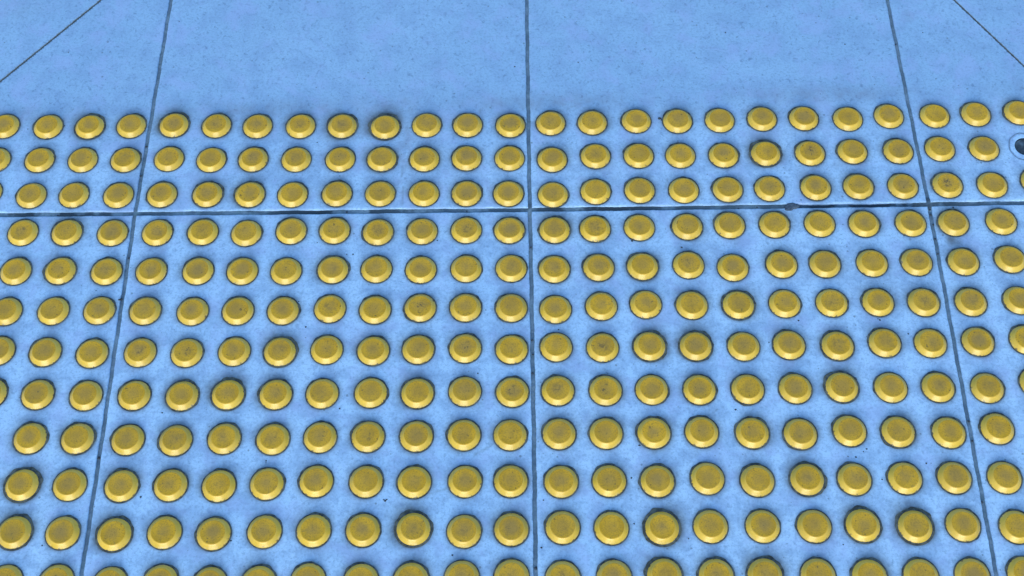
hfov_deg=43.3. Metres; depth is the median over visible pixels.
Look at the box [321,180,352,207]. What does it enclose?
tactile stud
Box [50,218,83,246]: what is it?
tactile stud
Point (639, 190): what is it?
tactile stud
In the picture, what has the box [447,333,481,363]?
tactile stud
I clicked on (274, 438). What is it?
tactile stud
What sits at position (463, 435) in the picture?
tactile stud
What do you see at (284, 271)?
tactile stud
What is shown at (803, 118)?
tactile stud
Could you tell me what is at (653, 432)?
tactile stud
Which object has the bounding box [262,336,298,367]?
tactile stud
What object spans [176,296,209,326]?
tactile stud
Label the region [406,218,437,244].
tactile stud
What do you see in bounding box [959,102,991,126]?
tactile stud
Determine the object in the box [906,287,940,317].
tactile stud
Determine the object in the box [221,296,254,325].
tactile stud
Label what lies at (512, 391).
tactile stud
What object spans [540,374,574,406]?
tactile stud
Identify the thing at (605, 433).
tactile stud
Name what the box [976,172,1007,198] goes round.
tactile stud
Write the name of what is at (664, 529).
tactile stud
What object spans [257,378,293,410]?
tactile stud
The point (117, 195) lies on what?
tactile stud
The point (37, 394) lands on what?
tactile stud
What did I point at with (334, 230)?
tactile stud
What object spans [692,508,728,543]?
tactile stud
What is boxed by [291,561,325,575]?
tactile stud
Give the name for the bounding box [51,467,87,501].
tactile stud
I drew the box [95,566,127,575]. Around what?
tactile stud
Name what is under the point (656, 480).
tactile stud
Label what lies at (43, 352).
tactile stud
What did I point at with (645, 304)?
tactile stud
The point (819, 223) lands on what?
tactile stud
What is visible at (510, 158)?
tactile stud
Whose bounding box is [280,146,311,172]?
tactile stud
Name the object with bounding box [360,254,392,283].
tactile stud
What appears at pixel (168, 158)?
tactile stud
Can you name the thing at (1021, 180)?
tactile stud
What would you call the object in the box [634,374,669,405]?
tactile stud
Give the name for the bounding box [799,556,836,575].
tactile stud
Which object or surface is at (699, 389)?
tactile stud
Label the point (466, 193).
tactile stud
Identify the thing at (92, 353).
tactile stud
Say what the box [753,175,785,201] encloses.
tactile stud
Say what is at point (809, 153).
tactile stud
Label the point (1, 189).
tactile stud
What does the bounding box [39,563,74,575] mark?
tactile stud
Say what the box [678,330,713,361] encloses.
tactile stud
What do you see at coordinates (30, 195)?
tactile stud
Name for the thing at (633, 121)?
tactile stud
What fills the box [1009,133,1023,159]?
stud socket
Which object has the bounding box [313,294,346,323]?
tactile stud
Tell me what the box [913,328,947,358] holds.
tactile stud
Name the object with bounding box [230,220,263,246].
tactile stud
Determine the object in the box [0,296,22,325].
tactile stud
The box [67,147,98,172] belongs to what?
tactile stud
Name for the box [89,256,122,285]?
tactile stud
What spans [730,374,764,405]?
tactile stud
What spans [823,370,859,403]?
tactile stud
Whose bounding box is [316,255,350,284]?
tactile stud
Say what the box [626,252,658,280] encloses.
tactile stud
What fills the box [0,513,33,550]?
tactile stud
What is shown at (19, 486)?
tactile stud
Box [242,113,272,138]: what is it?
tactile stud
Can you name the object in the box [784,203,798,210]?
mortar lump
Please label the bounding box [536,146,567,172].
tactile stud
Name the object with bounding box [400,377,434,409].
tactile stud
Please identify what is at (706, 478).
tactile stud
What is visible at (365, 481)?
tactile stud
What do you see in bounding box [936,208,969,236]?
tactile stud
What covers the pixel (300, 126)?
tactile stud
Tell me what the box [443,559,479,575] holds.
tactile stud
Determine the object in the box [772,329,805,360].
tactile stud
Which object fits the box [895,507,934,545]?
tactile stud
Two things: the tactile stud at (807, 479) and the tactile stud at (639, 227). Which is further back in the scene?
the tactile stud at (639, 227)
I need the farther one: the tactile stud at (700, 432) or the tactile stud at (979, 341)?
the tactile stud at (979, 341)
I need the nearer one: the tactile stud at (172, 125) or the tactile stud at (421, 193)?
the tactile stud at (421, 193)
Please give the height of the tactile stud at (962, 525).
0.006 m
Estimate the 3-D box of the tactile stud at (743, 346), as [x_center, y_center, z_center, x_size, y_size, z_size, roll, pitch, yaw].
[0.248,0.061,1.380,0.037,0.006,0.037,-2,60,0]
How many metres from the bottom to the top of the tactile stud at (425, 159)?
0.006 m
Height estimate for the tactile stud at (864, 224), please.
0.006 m
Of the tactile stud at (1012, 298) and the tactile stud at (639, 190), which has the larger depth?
the tactile stud at (639, 190)
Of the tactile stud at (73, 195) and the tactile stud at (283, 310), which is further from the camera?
the tactile stud at (73, 195)
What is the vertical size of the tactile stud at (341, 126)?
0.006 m
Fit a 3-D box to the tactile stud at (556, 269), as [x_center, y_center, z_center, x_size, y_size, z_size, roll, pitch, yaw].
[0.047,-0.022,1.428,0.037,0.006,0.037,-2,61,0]
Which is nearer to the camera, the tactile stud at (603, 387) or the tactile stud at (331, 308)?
the tactile stud at (603, 387)
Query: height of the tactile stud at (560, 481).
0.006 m
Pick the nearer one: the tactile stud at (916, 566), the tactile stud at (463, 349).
the tactile stud at (916, 566)
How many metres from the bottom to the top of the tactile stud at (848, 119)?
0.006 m
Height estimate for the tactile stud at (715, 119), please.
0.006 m
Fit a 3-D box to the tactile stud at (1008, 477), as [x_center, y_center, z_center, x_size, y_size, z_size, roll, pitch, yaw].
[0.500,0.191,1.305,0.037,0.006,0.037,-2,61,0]
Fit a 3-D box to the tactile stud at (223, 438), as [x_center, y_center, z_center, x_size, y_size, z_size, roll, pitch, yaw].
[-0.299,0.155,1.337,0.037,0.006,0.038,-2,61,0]
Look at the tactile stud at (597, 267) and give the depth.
1.43 m
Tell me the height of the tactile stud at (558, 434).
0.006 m
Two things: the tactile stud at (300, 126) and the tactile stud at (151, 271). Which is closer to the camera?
the tactile stud at (151, 271)
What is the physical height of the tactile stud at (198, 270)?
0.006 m
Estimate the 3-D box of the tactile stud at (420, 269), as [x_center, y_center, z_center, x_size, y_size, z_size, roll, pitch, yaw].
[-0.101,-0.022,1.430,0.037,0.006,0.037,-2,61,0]
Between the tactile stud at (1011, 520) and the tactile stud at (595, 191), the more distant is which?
the tactile stud at (595, 191)
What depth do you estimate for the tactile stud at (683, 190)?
1.47 m
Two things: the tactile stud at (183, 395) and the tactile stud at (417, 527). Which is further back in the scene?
the tactile stud at (183, 395)
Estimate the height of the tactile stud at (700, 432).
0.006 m
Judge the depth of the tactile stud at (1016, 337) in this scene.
1.38 m
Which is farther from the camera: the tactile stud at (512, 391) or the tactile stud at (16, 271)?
the tactile stud at (16, 271)
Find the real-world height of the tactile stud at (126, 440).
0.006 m
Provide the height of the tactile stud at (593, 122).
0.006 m
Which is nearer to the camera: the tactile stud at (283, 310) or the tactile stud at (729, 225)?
the tactile stud at (283, 310)
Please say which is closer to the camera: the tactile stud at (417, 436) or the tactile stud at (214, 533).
the tactile stud at (214, 533)
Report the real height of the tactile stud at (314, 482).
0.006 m
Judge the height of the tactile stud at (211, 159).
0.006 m
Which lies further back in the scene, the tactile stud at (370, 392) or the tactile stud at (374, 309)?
the tactile stud at (374, 309)
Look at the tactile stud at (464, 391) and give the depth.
1.36 m
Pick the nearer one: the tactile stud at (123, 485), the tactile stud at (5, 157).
the tactile stud at (123, 485)
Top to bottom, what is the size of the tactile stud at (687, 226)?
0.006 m
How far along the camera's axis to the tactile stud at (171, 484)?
1.31 m
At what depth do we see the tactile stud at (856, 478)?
1.30 m
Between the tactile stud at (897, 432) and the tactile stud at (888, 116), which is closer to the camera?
the tactile stud at (897, 432)
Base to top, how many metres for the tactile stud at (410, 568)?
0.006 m
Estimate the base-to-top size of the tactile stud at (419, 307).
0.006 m
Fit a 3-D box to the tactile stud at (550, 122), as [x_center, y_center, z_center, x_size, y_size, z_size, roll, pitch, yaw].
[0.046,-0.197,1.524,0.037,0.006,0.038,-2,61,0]
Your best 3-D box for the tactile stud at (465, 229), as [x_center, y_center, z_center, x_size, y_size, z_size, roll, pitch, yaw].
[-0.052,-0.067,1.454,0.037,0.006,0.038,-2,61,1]
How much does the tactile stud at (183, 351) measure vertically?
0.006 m
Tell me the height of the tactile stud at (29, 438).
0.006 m
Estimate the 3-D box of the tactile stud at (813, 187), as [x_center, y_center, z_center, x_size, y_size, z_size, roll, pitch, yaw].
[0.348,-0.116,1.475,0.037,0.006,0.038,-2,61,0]
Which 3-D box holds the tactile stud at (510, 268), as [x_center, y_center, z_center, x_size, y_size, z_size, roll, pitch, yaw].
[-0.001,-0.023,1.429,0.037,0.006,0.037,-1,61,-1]
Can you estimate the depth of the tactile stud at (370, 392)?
1.36 m
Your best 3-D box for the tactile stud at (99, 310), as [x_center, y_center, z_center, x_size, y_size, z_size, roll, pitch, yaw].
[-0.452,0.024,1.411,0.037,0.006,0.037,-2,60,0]
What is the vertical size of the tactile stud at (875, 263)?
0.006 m
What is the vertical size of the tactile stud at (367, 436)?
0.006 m
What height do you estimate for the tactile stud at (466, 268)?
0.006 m
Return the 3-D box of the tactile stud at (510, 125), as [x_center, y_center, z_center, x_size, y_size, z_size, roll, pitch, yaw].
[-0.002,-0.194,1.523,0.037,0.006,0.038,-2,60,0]
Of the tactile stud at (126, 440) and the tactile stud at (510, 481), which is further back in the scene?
the tactile stud at (126, 440)
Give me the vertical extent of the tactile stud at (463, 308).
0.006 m
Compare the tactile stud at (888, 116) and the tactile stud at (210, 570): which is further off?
the tactile stud at (888, 116)
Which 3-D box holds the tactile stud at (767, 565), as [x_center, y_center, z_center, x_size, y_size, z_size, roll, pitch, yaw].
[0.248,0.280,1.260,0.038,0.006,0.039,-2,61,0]
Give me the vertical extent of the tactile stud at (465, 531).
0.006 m
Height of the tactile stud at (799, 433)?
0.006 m
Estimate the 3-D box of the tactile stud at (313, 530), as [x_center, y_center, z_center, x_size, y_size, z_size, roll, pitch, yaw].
[-0.199,0.241,1.288,0.037,0.006,0.038,-2,61,0]
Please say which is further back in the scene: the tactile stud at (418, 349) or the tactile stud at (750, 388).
the tactile stud at (418, 349)
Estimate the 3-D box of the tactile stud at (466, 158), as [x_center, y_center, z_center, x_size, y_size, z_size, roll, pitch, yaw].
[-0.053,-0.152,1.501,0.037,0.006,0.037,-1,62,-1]
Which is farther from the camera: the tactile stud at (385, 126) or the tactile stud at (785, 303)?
the tactile stud at (385, 126)
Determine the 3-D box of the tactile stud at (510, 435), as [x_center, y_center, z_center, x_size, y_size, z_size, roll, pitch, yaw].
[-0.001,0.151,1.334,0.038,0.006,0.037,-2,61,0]
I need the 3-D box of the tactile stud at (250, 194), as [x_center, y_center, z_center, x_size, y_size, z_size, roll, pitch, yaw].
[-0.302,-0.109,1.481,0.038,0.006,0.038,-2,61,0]
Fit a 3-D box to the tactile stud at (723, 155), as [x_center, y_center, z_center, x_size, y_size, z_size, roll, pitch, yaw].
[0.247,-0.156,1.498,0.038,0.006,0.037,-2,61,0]
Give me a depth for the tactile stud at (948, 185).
1.47 m
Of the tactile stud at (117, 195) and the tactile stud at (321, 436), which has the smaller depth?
the tactile stud at (321, 436)
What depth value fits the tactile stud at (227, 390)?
1.36 m
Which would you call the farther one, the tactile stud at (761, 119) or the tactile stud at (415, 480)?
the tactile stud at (761, 119)
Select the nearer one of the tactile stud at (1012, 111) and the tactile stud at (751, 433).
the tactile stud at (751, 433)
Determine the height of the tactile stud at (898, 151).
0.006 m
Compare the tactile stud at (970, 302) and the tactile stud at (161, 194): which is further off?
the tactile stud at (161, 194)
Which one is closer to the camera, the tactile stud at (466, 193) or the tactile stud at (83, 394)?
the tactile stud at (83, 394)
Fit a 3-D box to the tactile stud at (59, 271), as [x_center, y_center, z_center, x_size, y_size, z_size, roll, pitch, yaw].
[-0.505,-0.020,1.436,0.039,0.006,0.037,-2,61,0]
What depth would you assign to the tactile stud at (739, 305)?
1.40 m
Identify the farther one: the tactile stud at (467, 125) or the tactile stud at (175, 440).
the tactile stud at (467, 125)
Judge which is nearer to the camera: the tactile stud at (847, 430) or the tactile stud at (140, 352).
the tactile stud at (847, 430)
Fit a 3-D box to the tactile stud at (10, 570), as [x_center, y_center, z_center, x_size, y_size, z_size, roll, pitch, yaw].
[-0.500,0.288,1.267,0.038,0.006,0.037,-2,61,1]
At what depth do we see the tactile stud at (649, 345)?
1.38 m
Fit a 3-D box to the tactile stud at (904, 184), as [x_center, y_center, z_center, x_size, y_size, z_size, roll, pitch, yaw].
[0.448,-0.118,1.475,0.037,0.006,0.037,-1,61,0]
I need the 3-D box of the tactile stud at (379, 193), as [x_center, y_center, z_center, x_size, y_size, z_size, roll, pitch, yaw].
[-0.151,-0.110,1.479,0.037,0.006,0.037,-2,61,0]
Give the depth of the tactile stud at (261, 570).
1.27 m
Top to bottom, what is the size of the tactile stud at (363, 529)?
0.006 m
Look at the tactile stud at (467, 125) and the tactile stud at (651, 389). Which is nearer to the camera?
the tactile stud at (651, 389)
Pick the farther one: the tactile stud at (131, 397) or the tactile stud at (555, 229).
the tactile stud at (555, 229)
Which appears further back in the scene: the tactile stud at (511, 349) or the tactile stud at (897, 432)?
the tactile stud at (511, 349)
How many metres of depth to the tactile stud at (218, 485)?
1.31 m
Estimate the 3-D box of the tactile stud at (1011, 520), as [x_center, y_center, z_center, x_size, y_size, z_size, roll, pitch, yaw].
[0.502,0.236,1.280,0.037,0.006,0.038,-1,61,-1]
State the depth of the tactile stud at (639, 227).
1.45 m
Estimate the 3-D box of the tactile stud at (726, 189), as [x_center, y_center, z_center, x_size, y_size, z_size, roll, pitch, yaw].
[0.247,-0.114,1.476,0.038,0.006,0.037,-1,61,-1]
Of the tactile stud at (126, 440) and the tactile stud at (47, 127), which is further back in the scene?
the tactile stud at (47, 127)
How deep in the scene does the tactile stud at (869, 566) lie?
1.26 m
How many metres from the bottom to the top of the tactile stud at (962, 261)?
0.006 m
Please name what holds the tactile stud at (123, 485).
on the pavement
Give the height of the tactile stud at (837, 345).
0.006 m
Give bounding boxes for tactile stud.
[0,113,20,138]
[0,147,11,171]
[0,183,2,197]
[0,256,32,285]
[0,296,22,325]
[0,335,15,365]
[0,378,8,404]
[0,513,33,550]
[0,564,23,575]
[3,467,42,502]
[7,219,38,246]
[12,421,49,454]
[15,183,46,208]
[20,379,55,410]
[24,147,55,172]
[28,337,62,367]
[32,114,63,139]
[36,296,69,325]
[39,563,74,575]
[42,256,76,285]
[44,515,80,550]
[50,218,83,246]
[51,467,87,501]
[58,182,89,208]
[60,422,96,455]
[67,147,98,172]
[68,380,103,411]
[74,113,105,139]
[75,337,109,368]
[83,296,116,324]
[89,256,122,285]
[95,515,133,552]
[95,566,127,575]
[96,219,128,246]
[102,182,133,208]
[103,468,140,503]
[109,424,145,456]
[110,147,141,172]
[116,113,146,138]
[117,379,151,411]
[123,337,157,367]
[128,296,162,325]
[135,257,167,285]
[141,219,173,246]
[144,563,178,575]
[145,180,177,208]
[146,514,182,549]
[152,468,188,502]
[153,146,184,171]
[157,424,193,456]
[158,112,190,138]
[165,379,199,411]
[170,338,204,367]
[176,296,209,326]
[182,256,214,285]
[186,218,218,245]
[191,181,223,207]
[194,516,231,551]
[194,564,226,575]
[196,147,227,172]
[201,112,231,138]
[201,468,236,503]
[206,422,241,455]
[210,377,245,410]
[217,336,250,366]
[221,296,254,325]
[226,257,258,285]
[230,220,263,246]
[233,181,265,208]
[237,146,268,172]
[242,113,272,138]
[242,564,276,575]
[246,514,282,549]
[249,467,285,500]
[255,422,290,455]
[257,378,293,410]
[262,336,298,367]
[266,296,300,325]
[270,257,302,285]
[275,217,307,244]
[277,181,308,207]
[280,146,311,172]
[285,113,315,138]
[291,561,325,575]
[295,512,331,548]
[297,464,333,498]
[303,420,337,453]
[305,377,339,409]
[310,334,343,364]
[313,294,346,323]
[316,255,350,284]
[318,217,350,244]
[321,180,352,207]
[324,146,355,172]
[326,113,358,139]
[343,562,378,575]
[345,512,381,547]
[348,464,383,498]
[350,420,385,453]
[353,376,388,408]
[356,335,389,366]
[358,295,391,324]
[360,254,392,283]
[361,218,393,245]
[364,180,396,206]
[366,146,398,172]
[368,113,401,140]
[393,560,429,575]
[394,509,433,547]
[396,464,431,499]
[398,420,433,452]
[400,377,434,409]
[401,334,435,364]
[403,293,436,322]
[404,255,436,283]
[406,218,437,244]
[408,145,439,172]
[408,180,439,206]
[411,113,442,137]
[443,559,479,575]
[445,418,481,451]
[446,514,482,548]
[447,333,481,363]
[447,465,482,498]
[448,375,481,407]
[449,293,481,322]
[450,216,481,243]
[450,254,482,282]
[451,145,481,171]
[451,180,482,206]
[452,113,482,137]
[492,180,524,207]
[492,216,525,244]
[493,419,528,451]
[493,464,528,498]
[493,511,529,546]
[493,557,529,575]
[494,145,524,171]
[494,293,527,322]
[494,334,528,364]
[494,375,529,407]
[495,113,525,137]
[495,254,527,282]
[535,110,565,135]
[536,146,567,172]
[537,181,569,207]
[537,215,570,243]
[537,255,570,283]
[539,294,571,323]
[539,332,572,362]
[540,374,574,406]
[541,417,576,450]
[543,465,578,498]
[543,510,580,545]
[544,559,581,575]
[576,109,607,135]
[579,143,610,169]
[579,215,610,242]
[580,178,611,204]
[581,253,614,281]
[584,291,617,320]
[586,332,619,362]
[587,416,623,449]
[588,374,622,406]
[591,463,626,497]
[593,510,629,545]
[596,558,632,575]
[620,109,651,133]
[622,143,654,168]
[623,213,655,241]
[624,177,655,203]
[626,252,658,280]
[629,290,662,319]
[632,330,667,361]
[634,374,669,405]
[635,416,671,449]
[638,463,675,498]
[642,508,681,546]
[643,557,683,575]
[662,108,692,133]
[665,142,695,168]
[668,176,699,203]
[670,213,703,240]
[672,250,704,279]
[674,290,708,319]
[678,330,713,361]
[682,374,717,405]
[684,415,719,448]
[689,462,724,495]
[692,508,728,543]
[696,556,734,575]
[704,108,734,132]
[708,142,739,168]
[710,176,743,202]
[713,211,745,239]
[716,253,749,281]
[721,290,755,320]
[726,331,760,361]
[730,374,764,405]
[733,416,769,449]
[739,463,775,497]
[744,508,780,543]
[745,555,783,575]
[746,106,777,131]
[749,139,782,167]
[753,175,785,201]
[758,211,790,238]
[765,249,797,278]
[768,289,802,318]
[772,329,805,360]
[778,372,812,404]
[782,417,817,450]
[787,106,818,130]
[788,461,827,496]
[794,140,825,166]
[794,509,832,543]
[799,174,831,200]
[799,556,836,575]
[803,210,835,237]
[808,250,841,278]
[815,288,848,317]
[819,330,854,361]
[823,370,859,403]
[831,414,867,447]
[832,106,862,131]
[835,139,867,164]
[836,461,872,496]
[842,173,874,199]
[844,505,882,543]
[847,210,881,237]
[849,557,888,575]
[855,249,888,277]
[860,288,894,317]
[867,327,901,358]
[873,103,904,128]
[873,372,907,403]
[879,415,915,448]
[882,138,913,164]
[885,461,922,495]
[887,173,918,199]
[894,209,926,236]
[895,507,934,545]
[899,248,932,276]
[902,557,939,575]
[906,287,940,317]
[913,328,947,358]
[919,103,950,128]
[920,370,955,403]
[924,136,955,161]
[930,172,963,198]
[930,416,966,449]
[935,461,972,494]
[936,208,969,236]
[944,508,981,542]
[945,247,979,275]
[953,287,987,316]
[953,556,990,575]
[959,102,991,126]
[960,326,994,356]
[967,136,999,161]
[970,372,1005,403]
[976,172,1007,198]
[978,412,1014,445]
[985,208,1017,235]
[986,461,1022,494]
[992,245,1023,273]
[998,508,1023,544]
[1001,286,1023,314]
[1002,100,1023,125]
[1005,556,1023,575]
[1008,324,1023,354]
[1018,369,1023,391]
[1019,170,1023,188]
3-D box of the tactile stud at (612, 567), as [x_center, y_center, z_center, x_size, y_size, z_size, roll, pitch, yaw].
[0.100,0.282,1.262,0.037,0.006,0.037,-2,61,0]
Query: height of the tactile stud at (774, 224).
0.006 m
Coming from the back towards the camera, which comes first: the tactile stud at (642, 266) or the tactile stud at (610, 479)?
the tactile stud at (642, 266)
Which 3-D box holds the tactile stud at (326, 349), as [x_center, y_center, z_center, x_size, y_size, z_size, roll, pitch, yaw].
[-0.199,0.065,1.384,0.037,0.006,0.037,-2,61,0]
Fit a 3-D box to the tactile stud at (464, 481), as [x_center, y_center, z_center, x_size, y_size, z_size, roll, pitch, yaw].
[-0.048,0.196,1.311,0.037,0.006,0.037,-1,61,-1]
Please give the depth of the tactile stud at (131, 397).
1.36 m
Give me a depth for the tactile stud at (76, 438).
1.34 m
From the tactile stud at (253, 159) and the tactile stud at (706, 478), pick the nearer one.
the tactile stud at (706, 478)
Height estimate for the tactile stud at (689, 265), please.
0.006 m
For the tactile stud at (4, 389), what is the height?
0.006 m
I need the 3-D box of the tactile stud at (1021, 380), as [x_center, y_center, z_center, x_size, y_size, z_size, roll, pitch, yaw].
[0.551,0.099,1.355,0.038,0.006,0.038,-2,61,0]
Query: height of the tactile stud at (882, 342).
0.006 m
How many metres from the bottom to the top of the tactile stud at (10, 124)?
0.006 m
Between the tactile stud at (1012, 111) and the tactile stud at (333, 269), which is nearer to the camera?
the tactile stud at (333, 269)
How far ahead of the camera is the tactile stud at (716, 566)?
1.26 m
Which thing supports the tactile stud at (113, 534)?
on the pavement
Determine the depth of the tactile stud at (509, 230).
1.45 m
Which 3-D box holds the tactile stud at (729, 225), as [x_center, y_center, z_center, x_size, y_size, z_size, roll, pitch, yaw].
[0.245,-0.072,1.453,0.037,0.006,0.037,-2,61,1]
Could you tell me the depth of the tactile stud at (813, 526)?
1.28 m
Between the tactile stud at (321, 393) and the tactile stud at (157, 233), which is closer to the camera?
the tactile stud at (321, 393)
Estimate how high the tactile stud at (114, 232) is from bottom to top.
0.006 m
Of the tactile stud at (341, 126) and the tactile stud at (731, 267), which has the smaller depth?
the tactile stud at (731, 267)
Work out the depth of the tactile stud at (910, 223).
1.45 m
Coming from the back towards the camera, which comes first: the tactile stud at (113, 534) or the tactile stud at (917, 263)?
the tactile stud at (917, 263)
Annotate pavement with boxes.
[0,0,1023,575]
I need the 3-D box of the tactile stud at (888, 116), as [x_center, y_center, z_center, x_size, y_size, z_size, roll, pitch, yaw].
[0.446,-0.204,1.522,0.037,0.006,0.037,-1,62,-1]
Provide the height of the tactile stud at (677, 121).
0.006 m
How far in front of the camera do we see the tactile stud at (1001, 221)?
1.45 m
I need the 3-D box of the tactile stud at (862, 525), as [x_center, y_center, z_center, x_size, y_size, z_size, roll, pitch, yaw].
[0.350,0.235,1.284,0.039,0.006,0.040,-2,61,1]
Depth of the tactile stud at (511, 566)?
1.26 m
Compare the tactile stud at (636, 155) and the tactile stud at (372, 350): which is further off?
the tactile stud at (636, 155)
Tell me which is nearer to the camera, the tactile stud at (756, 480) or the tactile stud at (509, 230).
the tactile stud at (756, 480)
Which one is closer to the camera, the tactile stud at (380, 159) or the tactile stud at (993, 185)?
the tactile stud at (993, 185)
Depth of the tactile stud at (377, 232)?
1.45 m
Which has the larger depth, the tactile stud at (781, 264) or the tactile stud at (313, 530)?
the tactile stud at (781, 264)
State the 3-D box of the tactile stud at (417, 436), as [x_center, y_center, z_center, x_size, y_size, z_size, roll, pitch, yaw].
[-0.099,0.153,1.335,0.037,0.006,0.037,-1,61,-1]
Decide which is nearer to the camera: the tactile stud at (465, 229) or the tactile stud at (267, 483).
the tactile stud at (267, 483)
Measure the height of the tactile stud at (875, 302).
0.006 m
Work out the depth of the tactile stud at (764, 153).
1.50 m
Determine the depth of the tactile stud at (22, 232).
1.46 m
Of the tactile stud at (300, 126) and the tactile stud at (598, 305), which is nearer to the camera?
the tactile stud at (598, 305)
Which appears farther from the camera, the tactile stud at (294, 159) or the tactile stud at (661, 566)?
the tactile stud at (294, 159)
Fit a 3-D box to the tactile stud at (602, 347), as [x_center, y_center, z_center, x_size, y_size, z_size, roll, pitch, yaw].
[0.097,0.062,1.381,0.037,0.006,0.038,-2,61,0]
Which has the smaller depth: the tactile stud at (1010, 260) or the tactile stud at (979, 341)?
the tactile stud at (979, 341)
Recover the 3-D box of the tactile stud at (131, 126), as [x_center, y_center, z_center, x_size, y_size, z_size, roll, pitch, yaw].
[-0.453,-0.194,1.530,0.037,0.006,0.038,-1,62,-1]
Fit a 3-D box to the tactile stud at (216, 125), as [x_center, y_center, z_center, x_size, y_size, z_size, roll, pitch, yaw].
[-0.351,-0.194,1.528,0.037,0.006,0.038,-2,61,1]
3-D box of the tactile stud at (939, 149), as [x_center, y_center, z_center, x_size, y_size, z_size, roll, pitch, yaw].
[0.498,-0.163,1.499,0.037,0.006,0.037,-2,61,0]
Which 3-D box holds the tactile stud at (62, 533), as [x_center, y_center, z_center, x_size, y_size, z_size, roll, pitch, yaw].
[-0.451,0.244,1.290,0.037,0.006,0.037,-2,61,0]
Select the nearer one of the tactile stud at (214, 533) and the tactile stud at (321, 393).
the tactile stud at (214, 533)
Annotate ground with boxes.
[0,0,1023,575]
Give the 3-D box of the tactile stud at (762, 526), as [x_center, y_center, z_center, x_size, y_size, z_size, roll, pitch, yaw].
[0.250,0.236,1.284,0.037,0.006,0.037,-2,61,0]
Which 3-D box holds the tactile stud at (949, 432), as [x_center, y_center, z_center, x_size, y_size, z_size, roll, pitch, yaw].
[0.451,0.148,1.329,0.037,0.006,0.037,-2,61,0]
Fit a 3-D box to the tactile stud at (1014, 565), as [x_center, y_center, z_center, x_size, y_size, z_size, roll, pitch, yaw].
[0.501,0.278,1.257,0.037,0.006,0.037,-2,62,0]
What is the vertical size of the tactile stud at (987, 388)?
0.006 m
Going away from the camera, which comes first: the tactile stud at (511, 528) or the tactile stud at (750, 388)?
the tactile stud at (511, 528)
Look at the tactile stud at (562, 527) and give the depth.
1.28 m
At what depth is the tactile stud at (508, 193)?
1.47 m
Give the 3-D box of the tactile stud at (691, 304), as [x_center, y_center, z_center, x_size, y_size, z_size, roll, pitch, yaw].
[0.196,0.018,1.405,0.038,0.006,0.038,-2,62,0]
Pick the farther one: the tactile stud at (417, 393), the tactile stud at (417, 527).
the tactile stud at (417, 393)
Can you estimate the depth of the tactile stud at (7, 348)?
1.39 m
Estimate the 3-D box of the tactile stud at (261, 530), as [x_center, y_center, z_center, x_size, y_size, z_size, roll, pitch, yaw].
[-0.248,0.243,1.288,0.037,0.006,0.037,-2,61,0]
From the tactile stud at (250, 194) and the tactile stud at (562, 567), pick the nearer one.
the tactile stud at (562, 567)
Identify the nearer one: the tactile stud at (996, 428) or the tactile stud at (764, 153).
the tactile stud at (996, 428)
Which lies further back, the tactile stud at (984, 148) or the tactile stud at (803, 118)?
the tactile stud at (803, 118)
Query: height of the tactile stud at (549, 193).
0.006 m
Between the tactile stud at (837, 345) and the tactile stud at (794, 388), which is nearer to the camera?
the tactile stud at (794, 388)
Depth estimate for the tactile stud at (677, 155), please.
1.50 m
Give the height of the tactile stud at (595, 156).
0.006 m
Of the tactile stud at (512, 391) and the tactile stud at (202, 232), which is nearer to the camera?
the tactile stud at (512, 391)
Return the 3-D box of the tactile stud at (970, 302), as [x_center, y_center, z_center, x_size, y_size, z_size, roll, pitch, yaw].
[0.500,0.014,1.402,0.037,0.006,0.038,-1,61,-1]
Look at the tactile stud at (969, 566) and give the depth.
1.26 m
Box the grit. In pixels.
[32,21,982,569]
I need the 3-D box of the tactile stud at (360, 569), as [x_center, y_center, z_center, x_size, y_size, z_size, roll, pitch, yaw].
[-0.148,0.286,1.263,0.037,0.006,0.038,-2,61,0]
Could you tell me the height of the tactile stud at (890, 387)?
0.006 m
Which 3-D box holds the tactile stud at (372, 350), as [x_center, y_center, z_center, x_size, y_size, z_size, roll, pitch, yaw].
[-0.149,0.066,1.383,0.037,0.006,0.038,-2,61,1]
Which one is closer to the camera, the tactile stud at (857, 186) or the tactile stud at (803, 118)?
the tactile stud at (857, 186)
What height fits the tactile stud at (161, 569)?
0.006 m
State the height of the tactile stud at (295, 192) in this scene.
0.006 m
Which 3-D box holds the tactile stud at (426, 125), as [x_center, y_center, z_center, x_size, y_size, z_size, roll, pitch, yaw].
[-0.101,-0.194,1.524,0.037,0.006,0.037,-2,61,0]
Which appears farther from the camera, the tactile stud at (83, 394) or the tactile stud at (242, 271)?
the tactile stud at (242, 271)
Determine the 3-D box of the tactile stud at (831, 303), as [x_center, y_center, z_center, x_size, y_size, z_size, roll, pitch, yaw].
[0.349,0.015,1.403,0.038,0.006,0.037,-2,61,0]
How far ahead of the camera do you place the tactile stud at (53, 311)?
1.41 m
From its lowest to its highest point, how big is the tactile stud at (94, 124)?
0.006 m
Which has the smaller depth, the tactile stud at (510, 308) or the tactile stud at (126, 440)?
the tactile stud at (126, 440)
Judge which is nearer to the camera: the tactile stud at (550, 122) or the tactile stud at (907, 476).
the tactile stud at (907, 476)
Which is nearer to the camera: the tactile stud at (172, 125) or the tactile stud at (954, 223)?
the tactile stud at (954, 223)
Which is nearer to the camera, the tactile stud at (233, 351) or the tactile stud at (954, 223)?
the tactile stud at (233, 351)
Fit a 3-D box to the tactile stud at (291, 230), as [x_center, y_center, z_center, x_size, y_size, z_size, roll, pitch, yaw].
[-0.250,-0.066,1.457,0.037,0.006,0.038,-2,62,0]
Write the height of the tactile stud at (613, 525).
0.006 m
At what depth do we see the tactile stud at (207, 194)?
1.48 m
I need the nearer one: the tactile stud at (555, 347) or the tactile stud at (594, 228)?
the tactile stud at (555, 347)

